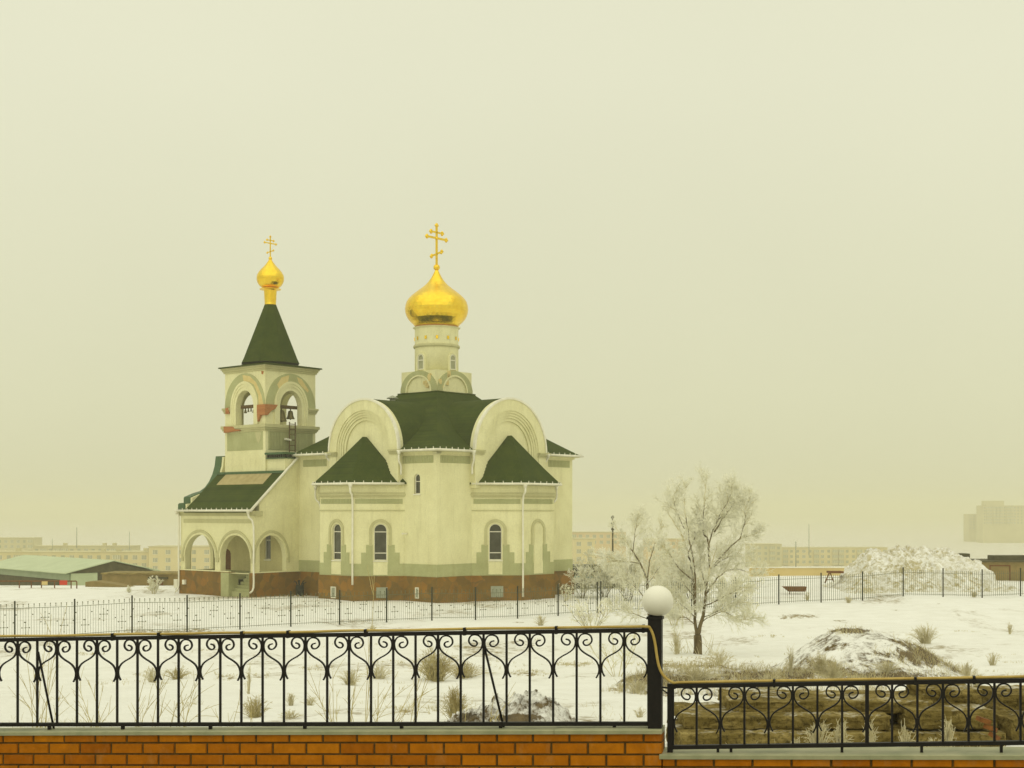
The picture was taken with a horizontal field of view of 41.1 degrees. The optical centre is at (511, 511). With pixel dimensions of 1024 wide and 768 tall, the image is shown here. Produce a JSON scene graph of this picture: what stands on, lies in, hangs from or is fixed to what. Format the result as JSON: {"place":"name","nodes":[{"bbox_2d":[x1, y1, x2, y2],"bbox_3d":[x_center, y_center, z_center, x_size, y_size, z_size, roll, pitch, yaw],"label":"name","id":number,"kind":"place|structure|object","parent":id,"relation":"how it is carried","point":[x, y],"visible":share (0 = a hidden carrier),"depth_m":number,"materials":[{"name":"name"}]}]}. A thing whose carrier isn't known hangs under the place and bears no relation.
{"place":"outdoors","nodes":[
{"label":"outdoors","id":0,"kind":"place"},
{"bbox_2d":[0,517,1023,746],"bbox_3d":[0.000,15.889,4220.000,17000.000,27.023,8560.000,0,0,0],"label":"ground","id":1,"kind":"structure","parent":0,"point":[989,616],"depth_m":74.09,"materials":[{"name":"snow"}]},
{"bbox_2d":[0,537,42,550],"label":"apartment block","id":2,"kind":"structure","parent":1,"relation":"on","point":[14,543],"depth_m":768.00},
{"bbox_2d":[0,580,76,588],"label":"gas pipe","id":3,"kind":"object","parent":1,"relation":"on","point":[54,581],"visible":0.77,"depth_m":116.97,"materials":[{"name":"metal"}]},
{"bbox_2d":[10,606,71,721],"bbox_3d":[-4.542,1.741,13.062,0.612,1.777,1.045,0,0,-14],"label":"dry weed","id":4,"kind":"object","parent":1,"relation":"on","point":[40,682],"visible":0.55,"depth_m":13.06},
{"bbox_2d":[0,548,148,567],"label":"apartment block","id":5,"kind":"structure","parent":1,"relation":"on","point":[140,558],"depth_m":504.00,"materials":[{"name":"concrete"}]},
{"bbox_2d":[0,555,160,584],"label":"garage","id":6,"kind":"structure","parent":1,"relation":"on","point":[81,571],"depth_m":145.92,"materials":[{"name":"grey metal"}]},
{"bbox_2d":[71,573,96,584],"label":"door","id":7,"kind":"structure","parent":6,"relation":"in","point":[81,578],"depth_m":141.33,"materials":[{"name":"green metal"}]},
{"bbox_2d":[33,543,140,550],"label":"apartment block","id":8,"kind":"structure","parent":1,"relation":"on","point":[67,547],"depth_m":624.00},
{"bbox_2d":[59,668,115,721],"bbox_3d":[-4.109,2.086,13.147,0.466,1.092,1.150,0,0,-29],"label":"dry weed","id":9,"kind":"object","parent":1,"relation":"on","point":[87,705],"visible":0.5,"depth_m":13.46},
{"bbox_2d":[85,580,132,586],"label":"ramp wall","id":10,"kind":"structure","parent":1,"relation":"on","point":[100,583],"depth_m":122.00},
{"bbox_2d":[101,571,177,585],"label":"outbuilding","id":11,"kind":"structure","parent":1,"relation":"on","point":[136,578],"depth_m":127.04,"materials":[{"name":"concrete"}]},
{"bbox_2d":[128,667,170,721],"bbox_3d":[-3.627,2.062,13.490,0.379,1.147,1.101,0,0,-24],"label":"dry weed","id":12,"kind":"object","parent":1,"relation":"on","point":[151,698],"visible":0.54,"depth_m":13.29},
{"bbox_2d":[143,667,162,682],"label":"grass tuft","id":13,"kind":"object","parent":1,"relation":"on","point":[149,677],"visible":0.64,"depth_m":41.24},
{"bbox_2d":[144,575,163,593],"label":"frosted shrub","id":14,"kind":"object","parent":1,"relation":"on","point":[152,587],"visible":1,"depth_m":110.65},
{"bbox_2d":[162,666,191,679],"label":"grass tuft","id":15,"kind":"object","parent":1,"relation":"on","point":[181,676],"visible":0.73,"depth_m":42.71,"materials":[{"name":"plant"}]},
{"bbox_2d":[148,545,209,570],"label":"apartment block","id":16,"kind":"structure","parent":1,"relation":"on","point":[163,557],"depth_m":494.40,"materials":[{"name":"concrete"}]},
{"bbox_2d":[160,663,218,726],"bbox_3d":[-3.115,2.041,13.136,0.630,1.192,0.657,0,0,0],"label":"dry weed","id":17,"kind":"object","parent":1,"relation":"on","point":[190,701],"visible":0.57,"depth_m":13.16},
{"bbox_2d":[212,689,251,726],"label":"dry weed","id":18,"kind":"object","parent":1,"relation":"on","point":[236,711],"visible":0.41,"depth_m":13.87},
{"bbox_2d":[245,658,254,693],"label":"grass tuft","id":19,"kind":"object","parent":1,"relation":"on","point":[248,684],"visible":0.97,"depth_m":33.49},
{"bbox_2d":[234,695,272,717],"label":"grass tuft","id":20,"kind":"object","parent":1,"relation":"on","point":[256,710],"visible":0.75,"depth_m":24.22,"materials":[{"name":"plant"}]},
{"bbox_2d":[278,709,303,718],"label":"grass tuft","id":21,"kind":"object","parent":1,"relation":"on","point":[289,714],"visible":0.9,"depth_m":23.49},
{"bbox_2d":[286,693,297,705],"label":"grass tuft","id":22,"kind":"object","parent":1,"relation":"on","point":[290,700],"visible":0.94,"depth_m":30.72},
{"bbox_2d":[0,582,597,637],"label":"picket fence","id":23,"kind":"object","parent":1,"relation":"on","point":[290,610],"visible":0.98,"depth_m":77.35,"materials":[{"name":"metal"}]},
{"bbox_2d":[294,580,305,595],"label":"rubbish barrel","id":24,"kind":"object","parent":1,"relation":"on","point":[299,589],"visible":0.98,"depth_m":106.17,"materials":[{"name":"metal"}]},
{"bbox_2d":[299,695,315,705],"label":"grass tuft","id":25,"kind":"object","parent":1,"relation":"on","point":[311,700],"visible":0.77,"depth_m":29.73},
{"bbox_2d":[307,661,342,721],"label":"dry weed","id":26,"kind":"object","parent":1,"relation":"on","point":[332,719],"visible":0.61,"depth_m":13.35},
{"bbox_2d":[333,669,362,684],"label":"grass tuft","id":27,"kind":"object","parent":1,"relation":"on","point":[352,675],"visible":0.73,"depth_m":40.48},
{"bbox_2d":[343,565,410,721],"bbox_3d":[-1.384,1.587,12.998,0.544,2.142,0.974,0,0,21],"label":"dry weed","id":28,"kind":"object","parent":1,"relation":"on","point":[377,712],"visible":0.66,"depth_m":13.00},
{"bbox_2d":[357,664,397,678],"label":"grass tuft","id":29,"kind":"object","parent":1,"relation":"on","point":[377,674],"visible":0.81,"depth_m":44.24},
{"bbox_2d":[174,223,583,602],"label":"church","id":30,"kind":"structure","parent":1,"relation":"on","point":[437,475],"depth_m":103.69,"materials":[{"name":"beige paint"}]},
{"bbox_2d":[226,549,230,569],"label":"door","id":31,"kind":"structure","parent":30,"relation":"in","point":[228,555],"depth_m":112.24,"materials":[{"name":"wood"}]},
{"bbox_2d":[264,535,270,560],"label":"window","id":32,"kind":"structure","parent":30,"relation":"in","point":[268,539],"depth_m":108.87,"materials":[{"name":"white glass"}]},
{"bbox_2d":[280,408,286,421],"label":"church bell","id":33,"kind":"object","parent":30,"relation":"attached to","point":[282,416],"visible":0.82,"depth_m":110.44,"materials":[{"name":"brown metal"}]},
{"bbox_2d":[289,422,295,451],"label":"ladder","id":34,"kind":"object","parent":30,"relation":"on","point":[292,434],"visible":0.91,"depth_m":109.93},
{"bbox_2d":[331,524,340,560],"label":"window","id":35,"kind":"structure","parent":30,"relation":"in","point":[337,530],"depth_m":101.35,"materials":[{"name":"white glass"}]},
{"bbox_2d":[373,524,387,561],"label":"window","id":36,"kind":"structure","parent":30,"relation":"in","point":[380,530],"depth_m":100.25,"materials":[{"name":"white glass"}]},
{"bbox_2d":[413,474,420,494],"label":"window","id":37,"kind":"structure","parent":30,"relation":"in","point":[417,478],"depth_m":99.54,"materials":[{"name":"white glass"}]},
{"bbox_2d":[416,353,425,370],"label":"window","id":38,"kind":"structure","parent":30,"relation":"in","point":[421,358],"depth_m":107.52,"materials":[{"name":"glass"}]},
{"bbox_2d":[448,353,456,370],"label":"window","id":39,"kind":"structure","parent":30,"relation":"in","point":[452,359],"depth_m":107.71,"materials":[{"name":"glass"}]},
{"bbox_2d":[488,524,502,560],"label":"window","id":40,"kind":"structure","parent":30,"relation":"in","point":[495,530],"depth_m":101.08,"materials":[{"name":"white glass"}]},
{"bbox_2d":[395,640,434,721],"bbox_3d":[-1.021,1.933,13.224,0.616,1.450,0.861,0,0,0],"label":"dry weed","id":41,"kind":"object","parent":1,"relation":"on","point":[422,694],"visible":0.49,"depth_m":13.18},
{"bbox_2d":[403,643,473,681],"bbox_3d":[-2.318,4.780,43.545,2.319,1.365,2.309,0,0,0],"label":"grass tuft","id":42,"kind":"object","parent":1,"relation":"on","point":[432,669],"visible":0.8,"depth_m":43.36,"materials":[{"name":"plant"}]},
{"bbox_2d":[433,683,476,717],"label":"grass tuft","id":43,"kind":"object","parent":1,"relation":"on","point":[453,705],"visible":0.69,"depth_m":23.95,"materials":[{"name":"plant"}]},
{"bbox_2d":[448,656,495,678],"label":"grass tuft","id":44,"kind":"object","parent":1,"relation":"on","point":[467,673],"visible":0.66,"depth_m":45.42,"materials":[{"name":"plant"}]},
{"bbox_2d":[465,685,514,721],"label":"dry weed","id":45,"kind":"object","parent":1,"relation":"on","point":[491,710],"visible":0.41,"depth_m":13.58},
{"bbox_2d":[444,689,574,721],"bbox_3d":[-0.024,3.380,22.209,2.530,0.954,2.514,0,0,0],"label":"clod pile","id":46,"kind":"object","parent":1,"relation":"on","point":[518,707],"visible":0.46,"depth_m":21.70,"materials":[{"name":"snow"}]},
{"bbox_2d":[2,627,1021,746],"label":"field grass","id":47,"kind":"structure","parent":1,"relation":"on","point":[603,705],"depth_m":41.78,"materials":[{"name":"plant"}]},
{"bbox_2d":[533,615,547,625],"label":"grass tuft","id":48,"kind":"object","parent":1,"relation":"on","point":[540,623],"visible":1,"depth_m":78.68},
{"bbox_2d":[559,583,575,600],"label":"frosted shrub","id":49,"kind":"object","parent":1,"relation":"on","point":[569,591],"visible":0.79,"depth_m":100.94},
{"bbox_2d":[572,538,595,563],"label":"apartment block","id":50,"kind":"structure","parent":1,"relation":"on","point":[580,546],"depth_m":528.00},
{"bbox_2d":[564,556,603,597],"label":"frosted shrub","id":51,"kind":"object","parent":1,"relation":"on","point":[582,581],"visible":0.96,"depth_m":103.86,"materials":[{"name":"white plant"}]},
{"bbox_2d":[566,594,613,625],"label":"frosted shrub","id":52,"kind":"object","parent":1,"relation":"on","point":[591,616],"visible":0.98,"depth_m":73.63,"materials":[{"name":"beige plant"}]},
{"bbox_2d":[572,532,625,569],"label":"apartment block","id":53,"kind":"structure","parent":1,"relation":"on","point":[603,540],"depth_m":672.00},
{"bbox_2d":[573,546,628,596],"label":"frosted shrub","id":54,"kind":"object","parent":1,"relation":"on","point":[602,578],"visible":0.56,"depth_m":104.75,"materials":[{"name":"white plant"}]},
{"bbox_2d":[585,624,638,676],"bbox_3d":[3.243,4.482,44.129,1.823,1.752,1.422,0,0,0],"label":"frosted shrub","id":55,"kind":"object","parent":1,"relation":"on","point":[621,657],"visible":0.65,"depth_m":44.00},
{"bbox_2d":[611,517,613,551],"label":"utility pole","id":56,"kind":"object","parent":1,"relation":"on","point":[612,529],"visible":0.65,"depth_m":139.93,"materials":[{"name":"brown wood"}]},
{"bbox_2d":[598,542,653,600],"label":"frosted shrub","id":57,"kind":"object","parent":1,"relation":"on","point":[632,570],"visible":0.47,"depth_m":100.62,"materials":[{"name":"white plant"}]},
{"bbox_2d":[615,677,646,691],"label":"grass tuft","id":58,"kind":"object","parent":1,"relation":"on","point":[637,685],"visible":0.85,"depth_m":35.99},
{"bbox_2d":[633,707,645,717],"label":"grass tuft","id":59,"kind":"object","parent":1,"relation":"on","point":[640,713],"visible":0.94,"depth_m":25.99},
{"bbox_2d":[594,503,688,623],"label":"frosted tree","id":60,"kind":"object","parent":1,"relation":"on","point":[624,607],"visible":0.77,"depth_m":78.04,"materials":[{"name":"white plant"}]},
{"bbox_2d":[643,538,684,578],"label":"apartment block","id":61,"kind":"structure","parent":1,"relation":"on","point":[671,540],"depth_m":600.00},
{"bbox_2d":[637,549,708,601],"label":"frosted shrub","id":62,"kind":"object","parent":1,"relation":"on","point":[677,583],"visible":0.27,"depth_m":96.80,"materials":[{"name":"white plant"}]},
{"bbox_2d":[666,630,683,654],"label":"grass tuft","id":63,"kind":"object","parent":1,"relation":"on","point":[677,646],"visible":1,"depth_m":59.51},
{"bbox_2d":[666,594,690,625],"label":"frosted shrub","id":64,"kind":"object","parent":1,"relation":"on","point":[679,609],"visible":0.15,"depth_m":78.65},
{"bbox_2d":[674,557,718,597],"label":"frosted shrub","id":65,"kind":"object","parent":1,"relation":"on","point":[697,580],"visible":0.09,"depth_m":100.52,"materials":[{"name":"white plant"}]},
{"bbox_2d":[649,461,775,654],"bbox_3d":[8.887,2.024,60.204,5.788,8.683,3.774,0,0,4],"label":"frosted tree","id":66,"kind":"object","parent":1,"relation":"on","point":[691,536],"visible":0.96,"depth_m":59.86,"materials":[{"name":"white plant"}]},
{"bbox_2d":[705,647,737,665],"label":"grass tuft","id":67,"kind":"object","parent":1,"relation":"on","point":[719,658],"visible":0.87,"depth_m":53.45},
{"bbox_2d":[708,569,762,598],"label":"frosted shrub","id":68,"kind":"object","parent":1,"relation":"on","point":[723,578],"visible":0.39,"depth_m":97.53,"materials":[{"name":"white plant"}]},
{"bbox_2d":[666,719,811,744],"bbox_3d":[2.707,2.735,16.450,1.610,0.357,1.246,0,0,0],"label":"concrete slab","id":69,"kind":"object","parent":1,"relation":"on","point":[684,736],"depth_m":15.86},
{"bbox_2d":[606,656,899,696],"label":"earth bank","id":70,"kind":"structure","parent":1,"relation":"on","point":[802,676],"depth_m":36.86,"materials":[{"name":"plant"}]},
{"bbox_2d":[669,663,731,680],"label":"grass tuft","id":71,"kind":"object","parent":70,"relation":"on","point":[694,672],"visible":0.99,"depth_m":36.40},
{"bbox_2d":[754,668,787,689],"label":"grass tuft","id":72,"kind":"object","parent":70,"relation":"on","point":[773,676],"visible":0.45,"depth_m":35.97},
{"bbox_2d":[785,643,794,675],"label":"grass tuft","id":73,"kind":"object","parent":70,"relation":"on","point":[790,663],"visible":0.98,"depth_m":37.48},
{"bbox_2d":[802,652,834,677],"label":"grass tuft","id":74,"kind":"object","parent":70,"relation":"on","point":[821,663],"visible":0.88,"depth_m":37.46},
{"bbox_2d":[813,659,851,678],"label":"grass tuft","id":75,"kind":"object","parent":70,"relation":"on","point":[834,670],"visible":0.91,"depth_m":36.93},
{"bbox_2d":[745,543,781,566],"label":"apartment block","id":76,"kind":"structure","parent":1,"relation":"on","point":[770,554],"depth_m":720.00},
{"bbox_2d":[782,586,805,591],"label":"rusty trough","id":77,"kind":"object","parent":1,"relation":"on","point":[799,588],"visible":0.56,"depth_m":102.75,"materials":[{"name":"metal"}]},
{"bbox_2d":[748,567,844,575],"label":"boundary wall","id":78,"kind":"structure","parent":1,"relation":"on","point":[799,571],"depth_m":150.00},
{"bbox_2d":[600,567,1023,612],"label":"picket fence","id":79,"kind":"object","parent":1,"relation":"on","point":[856,598],"visible":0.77,"depth_m":93.21,"materials":[{"name":"metal"}]},
{"bbox_2d":[801,720,835,742],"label":"frosted weed","id":80,"kind":"object","parent":1,"relation":"on","point":[813,737],"visible":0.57,"depth_m":15.38,"materials":[{"name":"beige plant"}]},
{"bbox_2d":[782,547,887,565],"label":"apartment block","id":81,"kind":"structure","parent":1,"relation":"on","point":[826,556],"depth_m":744.00,"materials":[{"name":"concrete"}]},
{"bbox_2d":[827,717,853,742],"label":"frosted weed","id":82,"kind":"object","parent":1,"relation":"on","point":[837,735],"visible":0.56,"depth_m":15.39,"materials":[{"name":"beige plant"}]},
{"bbox_2d":[768,627,970,677],"bbox_3d":[12.094,4.972,45.750,9.188,2.187,9.500,0,0,0],"label":"earth mound","id":83,"kind":"object","parent":1,"relation":"on","point":[858,647],"visible":0.46,"depth_m":43.52,"materials":[{"name":"snow"}]},
{"bbox_2d":[862,660,907,671],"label":"grass tuft","id":84,"kind":"object","parent":83,"relation":"on","point":[885,667],"visible":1,"depth_m":41.95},
{"bbox_2d":[952,662,977,675],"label":"grass tuft","id":85,"kind":"object","parent":83,"relation":"on","point":[966,669],"visible":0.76,"depth_m":42.01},
{"bbox_2d":[861,715,878,741],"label":"frosted weed","id":86,"kind":"object","parent":1,"relation":"on","point":[872,737],"visible":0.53,"depth_m":15.38,"materials":[{"name":"beige plant"}]},
{"bbox_2d":[807,720,1005,746],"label":"concrete slab","id":87,"kind":"structure","parent":1,"relation":"on","point":[857,735],"depth_m":15.96,"materials":[{"name":"concrete"}]},
{"bbox_2d":[674,701,890,730],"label":"concrete slab","id":88,"kind":"structure","parent":87,"relation":"on","point":[757,720],"depth_m":16.16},
{"bbox_2d":[717,689,932,713],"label":"concrete slab","id":89,"kind":"structure","parent":88,"relation":"on","point":[809,702],"depth_m":16.55,"materials":[{"name":"concrete"}]},
{"bbox_2d":[886,703,996,729],"bbox_3d":[5.187,2.452,16.603,1.054,0.267,1.035,0,0,-2],"label":"concrete slab","id":90,"kind":"object","parent":87,"relation":"on","point":[931,718],"depth_m":16.11,"materials":[{"name":"concrete"}]},
{"bbox_2d":[905,684,982,703],"bbox_3d":[5.365,2.261,17.049,0.770,0.239,0.938,0,0,3],"label":"concrete slab","id":91,"kind":"object","parent":90,"relation":"on","point":[975,695],"depth_m":16.61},
{"bbox_2d":[898,719,915,741],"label":"frosted weed","id":92,"kind":"object","parent":1,"relation":"on","point":[904,736],"visible":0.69,"depth_m":15.39,"materials":[{"name":"beige plant"}]},
{"bbox_2d":[822,544,1019,593],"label":"snow heap","id":93,"kind":"object","parent":1,"relation":"on","point":[929,563],"visible":0.8,"depth_m":103.84,"materials":[{"name":"snow"}]},
{"bbox_2d":[906,625,937,643],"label":"grass tuft","id":94,"kind":"object","parent":1,"relation":"on","point":[921,637],"visible":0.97,"depth_m":65.16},
{"bbox_2d":[938,717,955,746],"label":"frosted weed","id":95,"kind":"object","parent":1,"relation":"on","point":[948,736],"visible":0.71,"depth_m":15.39,"materials":[{"name":"beige plant"}]},
{"bbox_2d":[963,514,975,541],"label":"tower block","id":96,"kind":"structure","parent":1,"relation":"on","point":[969,527],"depth_m":1350.00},
{"bbox_2d":[958,553,1023,580],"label":"shed","id":97,"kind":"structure","parent":1,"relation":"on","point":[1009,565],"depth_m":119.02,"materials":[{"name":"brown wood"}]},
{"bbox_2d":[985,652,999,665],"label":"grass tuft","id":98,"kind":"object","parent":1,"relation":"on","point":[992,662],"visible":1,"depth_m":51.71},
{"bbox_2d":[988,731,1000,739],"bbox_3d":[5.512,2.561,15.600,0.090,0.050,0.150,34,5,41],"label":"loose brick","id":99,"kind":"object","parent":1,"relation":"on","point":[990,734],"visible":0.64,"depth_m":15.56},
{"bbox_2d":[983,723,997,732],"bbox_3d":[5.466,2.470,15.600,0.150,0.050,0.090,19,-5,27],"label":"loose brick","id":100,"kind":"object","parent":99,"relation":"on","point":[987,727],"visible":0.93,"depth_m":15.57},
{"bbox_2d":[975,716,991,724],"bbox_3d":[5.388,2.379,15.600,0.150,0.050,0.090,18,3,-16],"label":"loose brick","id":101,"kind":"object","parent":100,"relation":"on","point":[983,720],"visible":1,"depth_m":15.56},
{"bbox_2d":[976,501,1023,542],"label":"tower block","id":102,"kind":"structure","parent":1,"relation":"on","point":[998,522],"depth_m":1300.00,"materials":[{"name":"concrete"}]},
{"bbox_2d":[992,709,1023,739],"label":"concrete slab","id":103,"kind":"object","parent":1,"relation":"on","point":[1007,722],"depth_m":16.31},
{"bbox_2d":[972,685,1023,710],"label":"concrete slab","id":104,"kind":"object","parent":103,"relation":"on","point":[1011,701],"depth_m":17.14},
{"bbox_2d":[0,0,1023,516],"label":"sky","id":105,"kind":"structure","parent":0,"point":[780,243],"materials":[{"name":"beige"}]},
{"bbox_2d":[52,629,979,714],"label":"dry grass","id":106,"kind":"structure","parent":0,"point":[409,708],"depth_m":50.67,"materials":[{"name":"plant"}]},
{"bbox_2d":[573,564,616,587],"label":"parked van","id":107,"kind":"object","parent":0,"point":[575,574],"visible":0.12,"depth_m":116.86,"materials":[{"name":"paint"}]},
{"bbox_2d":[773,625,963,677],"bbox_3d":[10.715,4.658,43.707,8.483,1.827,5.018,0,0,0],"label":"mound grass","id":108,"kind":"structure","parent":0,"point":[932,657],"depth_m":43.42,"materials":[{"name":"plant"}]},
{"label":"pavement","id":109,"kind":"structure","parent":0,"visible":0},
{"bbox_2d":[0,725,664,767],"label":"brick wall","id":110,"kind":"structure","parent":109,"relation":"on","point":[383,747],"depth_m":9.63,"materials":[{"name":"brick"}]},
{"bbox_2d":[0,628,647,729],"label":"iron railing","id":111,"kind":"object","parent":110,"relation":"on","point":[241,677],"visible":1,"depth_m":9.73,"materials":[{"name":"metal"}]},
{"bbox_2d":[0,624,1023,688],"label":"garden hose","id":112,"kind":"object","parent":111,"relation":"on","point":[643,626],"visible":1,"depth_m":9.35,"materials":[{"name":"plastic"}]},
{"bbox_2d":[642,586,672,728],"bbox_3d":[0.981,0.976,9.196,0.210,0.961,0.210,0,0,13],"label":"globe lamp","id":113,"kind":"object","parent":110,"relation":"on","point":[657,602],"visible":1,"depth_m":9.15,"materials":[{"name":"black metal"}]},
{"bbox_2d":[659,747,1023,767],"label":"brick wall","id":114,"kind":"structure","parent":109,"relation":"on","point":[928,757],"depth_m":8.90,"materials":[{"name":"brick"}]},
{"bbox_2d":[662,678,1023,752],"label":"iron railing","id":115,"kind":"object","parent":114,"relation":"on","point":[671,727],"visible":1,"depth_m":8.94,"materials":[{"name":"metal"}]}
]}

